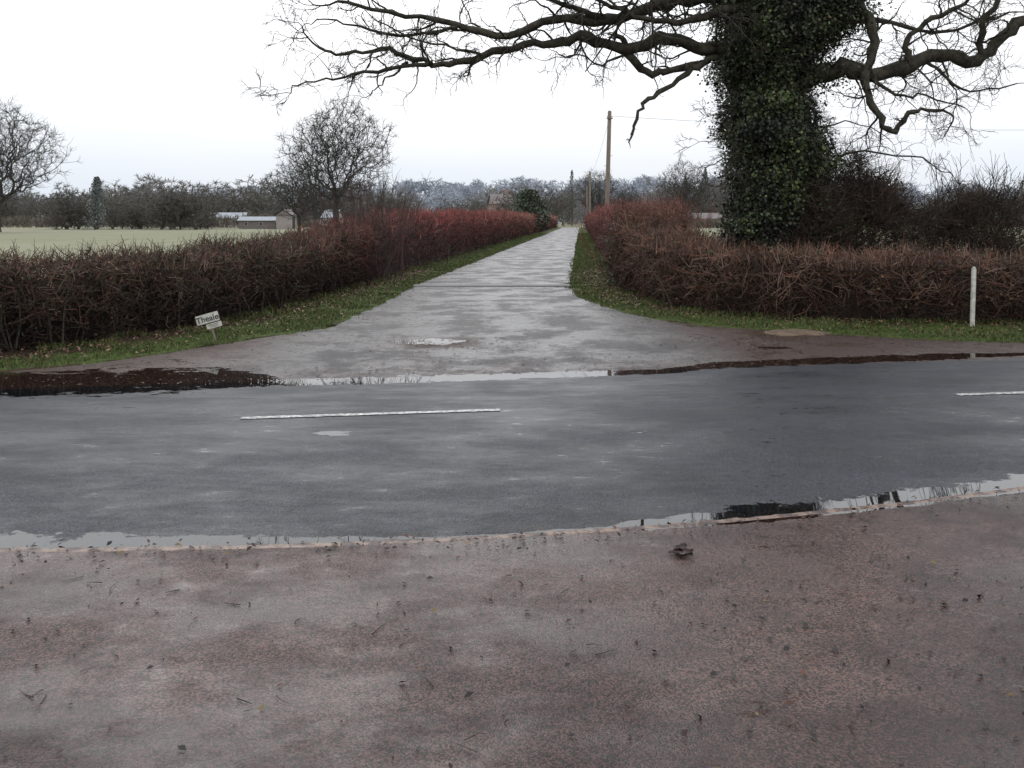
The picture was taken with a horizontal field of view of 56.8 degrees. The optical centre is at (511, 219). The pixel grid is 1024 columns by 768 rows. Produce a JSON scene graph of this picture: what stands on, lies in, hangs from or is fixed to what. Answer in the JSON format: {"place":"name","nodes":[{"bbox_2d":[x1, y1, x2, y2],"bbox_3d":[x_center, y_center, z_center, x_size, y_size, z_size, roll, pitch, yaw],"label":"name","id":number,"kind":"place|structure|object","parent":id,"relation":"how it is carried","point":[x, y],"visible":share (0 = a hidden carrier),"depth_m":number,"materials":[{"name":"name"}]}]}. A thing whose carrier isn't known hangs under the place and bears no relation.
{"place":"outdoors","nodes":[
{"label":"outdoors","id":0,"kind":"place"},
{"bbox_2d":[190,212,248,226],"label":"barn","id":1,"kind":"structure","parent":0,"point":[221,214],"depth_m":190.93,"materials":[{"name":"metal"}]},
{"bbox_2d":[237,217,275,228],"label":"barn","id":2,"kind":"structure","parent":0,"point":[257,222],"depth_m":163.02,"materials":[{"name":"metal"}]},
{"bbox_2d":[0,490,1023,767],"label":"driveway","id":3,"kind":"structure","parent":0,"point":[334,678],"depth_m":3.60,"materials":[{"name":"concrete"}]},
{"bbox_2d":[10,572,982,751],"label":"fallen twigs","id":4,"kind":"object","parent":3,"relation":"on","point":[32,696],"visible":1,"depth_m":3.43,"materials":[{"name":"brown wood"}]},
{"bbox_2d":[668,543,692,554],"bbox_3d":[0.827,1.623,4.644,0.124,0.025,0.159,0,0,0],"label":"fallen oak leaf","id":5,"kind":"object","parent":3,"relation":"on","point":[680,549],"visible":1,"depth_m":4.66,"materials":[{"name":"brown plant"}]},
{"bbox_2d":[0,358,1023,548],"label":"road","id":6,"kind":"structure","parent":0,"point":[170,465],"depth_m":6.56,"materials":[{"name":"grey asphalt"}]},
{"bbox_2d":[240,409,499,418],"bbox_3d":[-1.135,1.591,7.747,2.110,0.002,0.099,0,0,-9],"label":"road marking","id":7,"kind":"object","parent":6,"relation":"on","point":[319,415],"visible":1,"depth_m":7.75,"materials":[{"name":"paint"}]},
{"bbox_2d":[0,486,1023,551],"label":"kerb","id":8,"kind":"structure","parent":6,"relation":"on","point":[296,545],"depth_m":4.87,"materials":[{"name":"concrete"}]},
{"bbox_2d":[957,391,1023,394],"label":"road marking","id":9,"kind":"object","parent":6,"relation":"on","point":[990,393],"visible":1,"depth_m":8.62,"materials":[{"name":"paint"}]},
{"bbox_2d":[0,223,1023,328],"bbox_3d":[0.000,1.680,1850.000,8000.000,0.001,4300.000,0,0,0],"label":"ground","id":10,"kind":"structure","parent":0,"point":[24,237],"depth_m":91.65,"materials":[{"name":"plant"}]},
{"bbox_2d":[0,96,81,231],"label":"oak tree","id":11,"kind":"object","parent":10,"relation":"on","point":[9,169],"visible":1,"depth_m":118.13,"materials":[{"name":"brown plant"}]},
{"bbox_2d":[84,177,107,229],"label":"conifer tree","id":12,"kind":"object","parent":10,"relation":"on","point":[95,198],"visible":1,"depth_m":149.84,"materials":[{"name":"green plant"}]},
{"bbox_2d":[86,176,109,228],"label":"conifer tree","id":13,"kind":"object","parent":10,"relation":"on","point":[100,186],"visible":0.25,"depth_m":159.90,"materials":[{"name":"green plant"}]},
{"bbox_2d":[195,310,221,340],"bbox_3d":[-4.006,1.480,12.606,0.318,0.470,0.041,-16,2,-6],"label":"village sign","id":14,"kind":"object","parent":10,"relation":"on","point":[207,318],"visible":1,"depth_m":12.59,"materials":[{"name":"white wood"}]},
{"bbox_2d":[0,227,560,371],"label":"grass verge","id":15,"kind":"object","parent":10,"relation":"on","point":[82,355],"depth_m":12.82,"materials":[{"name":"green plant"}]},
{"bbox_2d":[0,215,386,352],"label":"hawthorn hedge","id":16,"kind":"object","parent":15,"relation":"on","point":[127,291],"visible":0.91,"depth_m":13.50,"materials":[{"name":"brown plant"}]},
{"bbox_2d":[280,157,438,285],"bbox_3d":[-3.756,-0.018,24.261,3.894,3.313,7.306,0,0,0],"label":"dogwood shrub","id":17,"kind":"object","parent":15,"relation":"on","point":[361,209],"visible":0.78,"depth_m":24.19,"materials":[{"name":"red plant"}]},
{"bbox_2d":[267,204,557,291],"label":"red dogwood hedge","id":18,"kind":"object","parent":15,"relation":"on","point":[445,234],"visible":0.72,"depth_m":35.97,"materials":[{"name":"red plant"}]},
{"bbox_2d":[274,209,296,228],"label":"farm cottage","id":19,"kind":"structure","parent":10,"relation":"on","point":[282,221],"depth_m":161.13,"materials":[{"name":"paint"}]},
{"bbox_2d":[292,217,294,228],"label":"door","id":20,"kind":"structure","parent":19,"relation":"in","point":[293,220],"depth_m":161.45,"materials":[{"name":"black paint"}]},
{"bbox_2d":[261,158,331,231],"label":"oak tree","id":21,"kind":"object","parent":10,"relation":"on","point":[283,186],"visible":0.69,"depth_m":117.25,"materials":[{"name":"plant"}]},
{"bbox_2d":[320,210,343,225],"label":"white cottage","id":22,"kind":"structure","parent":10,"relation":"on","point":[328,213],"depth_m":162.56,"materials":[{"name":"paint"}]},
{"bbox_2d":[274,93,396,219],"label":"oak tree","id":23,"kind":"object","parent":10,"relation":"on","point":[334,156],"visible":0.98,"depth_m":108.89,"materials":[{"name":"plant"}]},
{"bbox_2d":[488,204,508,210],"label":"walls","id":24,"kind":"structure","parent":10,"relation":"on","point":[490,207],"depth_m":258.88,"materials":[{"name":"brick"}]},
{"bbox_2d":[487,194,512,203],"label":"roof","id":25,"kind":"structure","parent":24,"relation":"on","point":[492,196],"depth_m":260.53,"materials":[{"name":"tile"}]},
{"bbox_2d":[420,227,578,283],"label":"lane","id":26,"kind":"structure","parent":10,"relation":"on","point":[546,258],"depth_m":33.51,"materials":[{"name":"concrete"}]},
{"bbox_2d":[0,286,1023,388],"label":"lane entrance","id":27,"kind":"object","parent":10,"relation":"on","point":[525,318],"visible":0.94,"depth_m":12.04,"materials":[{"name":"concrete"}]},
{"bbox_2d":[413,284,569,286],"bbox_3d":[-0.490,1.624,23.225,3.830,0.028,0.529,0,0,-1],"label":"drain channel","id":28,"kind":"object","parent":27,"relation":"on","point":[487,285],"visible":0.98,"depth_m":23.04,"materials":[{"name":"concrete"}]},
{"bbox_2d":[0,331,1023,767],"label":"leaf litter","id":29,"kind":"object","parent":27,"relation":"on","point":[468,693],"visible":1,"depth_m":4.47,"materials":[{"name":"brown plant"}]},
{"bbox_2d":[764,328,829,335],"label":"puddle","id":30,"kind":"object","parent":27,"relation":"on","point":[787,332],"visible":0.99,"depth_m":13.54,"materials":[{"name":"grey liquid"}]},
{"bbox_2d":[0,169,1023,229],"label":"distant tree row","id":31,"kind":"object","parent":10,"relation":"on","point":[169,206],"visible":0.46,"depth_m":211.11,"materials":[{"name":"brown plant"}]},
{"bbox_2d":[0,253,1023,363],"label":"fallen leaves","id":32,"kind":"object","parent":10,"relation":"on","point":[597,285],"visible":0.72,"depth_m":15.06,"materials":[{"name":"brown plant"}]},
{"bbox_2d":[1,211,1023,227],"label":"field hedge","id":33,"kind":"object","parent":10,"relation":"on","point":[225,220],"visible":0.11,"depth_m":179.39,"materials":[{"name":"brown plant"}]},
{"bbox_2d":[510,189,547,229],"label":"holly tree","id":34,"kind":"object","parent":10,"relation":"on","point":[530,195],"visible":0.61,"depth_m":104.50,"materials":[{"name":"green plant"}]},
{"bbox_2d":[533,203,551,231],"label":"holly tree","id":35,"kind":"object","parent":10,"relation":"on","point":[545,208],"visible":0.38,"depth_m":117.73,"materials":[{"name":"green plant"}]},
{"bbox_2d":[567,170,578,225],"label":"conifer tree","id":36,"kind":"object","parent":10,"relation":"on","point":[571,178],"visible":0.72,"depth_m":244.89,"materials":[{"name":"green plant"}]},
{"bbox_2d":[588,171,590,213],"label":"telegraph pole","id":37,"kind":"object","parent":10,"relation":"on","point":[589,195],"visible":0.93,"depth_m":125.90,"materials":[{"name":"brown wood"}]},
{"bbox_2d":[570,169,621,211],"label":"oak tree","id":38,"kind":"object","parent":10,"relation":"on","point":[597,202],"visible":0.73,"depth_m":239.06,"materials":[{"name":"grey plant"}]},
{"bbox_2d":[605,110,612,206],"bbox_3d":[5.659,-2.239,55.991,0.500,8.380,0.312,2,0,0],"label":"telegraph pole","id":39,"kind":"object","parent":10,"relation":"on","point":[607,181],"visible":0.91,"depth_m":55.89,"materials":[{"name":"brown wood"}]},
{"bbox_2d":[616,116,942,129],"bbox_3d":[32.890,-6.577,63.000,55.999,1.564,0.018,0,0,-14],"label":"overhead wire","id":40,"kind":"object","parent":39,"relation":"attached to","point":[720,122],"visible":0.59,"depth_m":57.24,"materials":[{"name":"metal"}]},
{"bbox_2d":[594,206,635,287],"bbox_3d":[2.734,0.742,22.239,1.849,2.162,2.383,0,0,0],"label":"shrub","id":41,"kind":"object","parent":10,"relation":"on","point":[605,271],"visible":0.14,"depth_m":22.18,"materials":[{"name":"red plant"}]},
{"bbox_2d":[610,184,645,205],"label":"oak tree","id":42,"kind":"object","parent":10,"relation":"on","point":[625,194],"visible":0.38,"depth_m":214.48,"materials":[{"name":"grey plant"}]},
{"bbox_2d":[239,0,1023,254],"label":"oak tree","id":43,"kind":"object","parent":10,"relation":"on","point":[770,74],"visible":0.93,"depth_m":16.20,"materials":[{"name":"green plant"}]},
{"bbox_2d":[655,160,716,217],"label":"oak tree","id":44,"kind":"object","parent":10,"relation":"on","point":[686,181],"visible":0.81,"depth_m":183.99,"materials":[{"name":"grey plant"}]},
{"bbox_2d":[700,168,709,199],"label":"conifer tree","id":45,"kind":"object","parent":10,"relation":"on","point":[705,169],"visible":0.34,"depth_m":234.81,"materials":[{"name":"green plant"}]},
{"bbox_2d":[562,227,1023,342],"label":"grass verge","id":46,"kind":"object","parent":10,"relation":"on","point":[966,325],"depth_m":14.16,"materials":[{"name":"green plant"}]},
{"bbox_2d":[559,192,722,279],"bbox_3d":[3.832,0.431,25.005,4.865,2.414,7.924,0,0,27],"label":"dogwood shrub","id":47,"kind":"object","parent":46,"relation":"on","point":[709,214],"visible":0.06,"depth_m":24.44,"materials":[{"name":"red plant"}]},
{"bbox_2d":[582,191,711,282],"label":"red dogwood hedge","id":48,"kind":"object","parent":46,"relation":"on","point":[604,212],"visible":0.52,"depth_m":28.96,"materials":[{"name":"red plant"}]},
{"bbox_2d":[597,196,1023,325],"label":"hawthorn hedge","id":49,"kind":"object","parent":46,"relation":"on","point":[671,261],"visible":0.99,"depth_m":15.10,"materials":[{"name":"brown plant"}]},
{"bbox_2d":[741,162,886,257],"bbox_3d":[5.240,0.303,16.638,2.656,3.006,2.202,0,0,0],"label":"bramble bush","id":50,"kind":"object","parent":10,"relation":"on","point":[821,223],"visible":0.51,"depth_m":16.33,"materials":[{"name":"plant"}]},
{"bbox_2d":[803,133,951,260],"bbox_3d":[6.329,0.081,17.138,3.304,3.455,2.962,0,0,0],"label":"bramble bush","id":51,"kind":"object","parent":10,"relation":"on","point":[888,216],"visible":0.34,"depth_m":16.78,"materials":[{"name":"plant"}]},
{"bbox_2d":[841,172,986,253],"bbox_3d":[7.064,0.192,17.642,3.760,2.327,1.996,0,0,-13],"label":"hawthorn shrub","id":52,"kind":"object","parent":10,"relation":"on","point":[919,208],"visible":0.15,"depth_m":17.37,"materials":[{"name":"brown plant"}]},
{"bbox_2d":[877,150,1023,262],"bbox_3d":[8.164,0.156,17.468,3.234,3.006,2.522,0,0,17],"label":"hawthorn shrub","id":53,"kind":"object","parent":10,"relation":"on","point":[958,177],"visible":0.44,"depth_m":17.25,"materials":[{"name":"brown plant"}]},
{"bbox_2d":[970,266,975,325],"bbox_3d":[6.814,1.180,14.000,0.058,0.960,0.050,2,0,0],"label":"marker post","id":54,"kind":"object","parent":10,"relation":"on","point":[973,295],"visible":0.8,"depth_m":13.97,"materials":[{"name":"white paint"}]},
{"bbox_2d":[0,0,1023,199],"label":"sky","id":55,"kind":"structure","parent":0,"point":[153,87],"materials":[{"name":"white"}]},
{"bbox_2d":[39,191,995,222],"bbox_3d":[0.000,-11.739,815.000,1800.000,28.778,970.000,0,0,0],"label":"wooded hill","id":56,"kind":"structure","parent":0,"point":[421,196],"depth_m":698.47,"materials":[{"name":"grey plant"}]},
{"bbox_2d":[7,174,1023,222],"bbox_3d":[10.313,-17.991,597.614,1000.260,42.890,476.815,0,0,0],"label":"distant woodland","id":57,"kind":"object","parent":56,"relation":"on","point":[460,191],"visible":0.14,"depth_m":635.36,"materials":[{"name":"grey plant"}]},
{"bbox_2d":[564,220,581,226],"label":"field gate","id":58,"kind":"structure","parent":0,"point":[572,222],"depth_m":189.97,"materials":[{"name":"grey wood"}]},
{"bbox_2d":[683,213,721,227],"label":"barn","id":59,"kind":"structure","parent":0,"point":[705,215],"depth_m":188.21,"materials":[{"name":"metal"}]}
]}

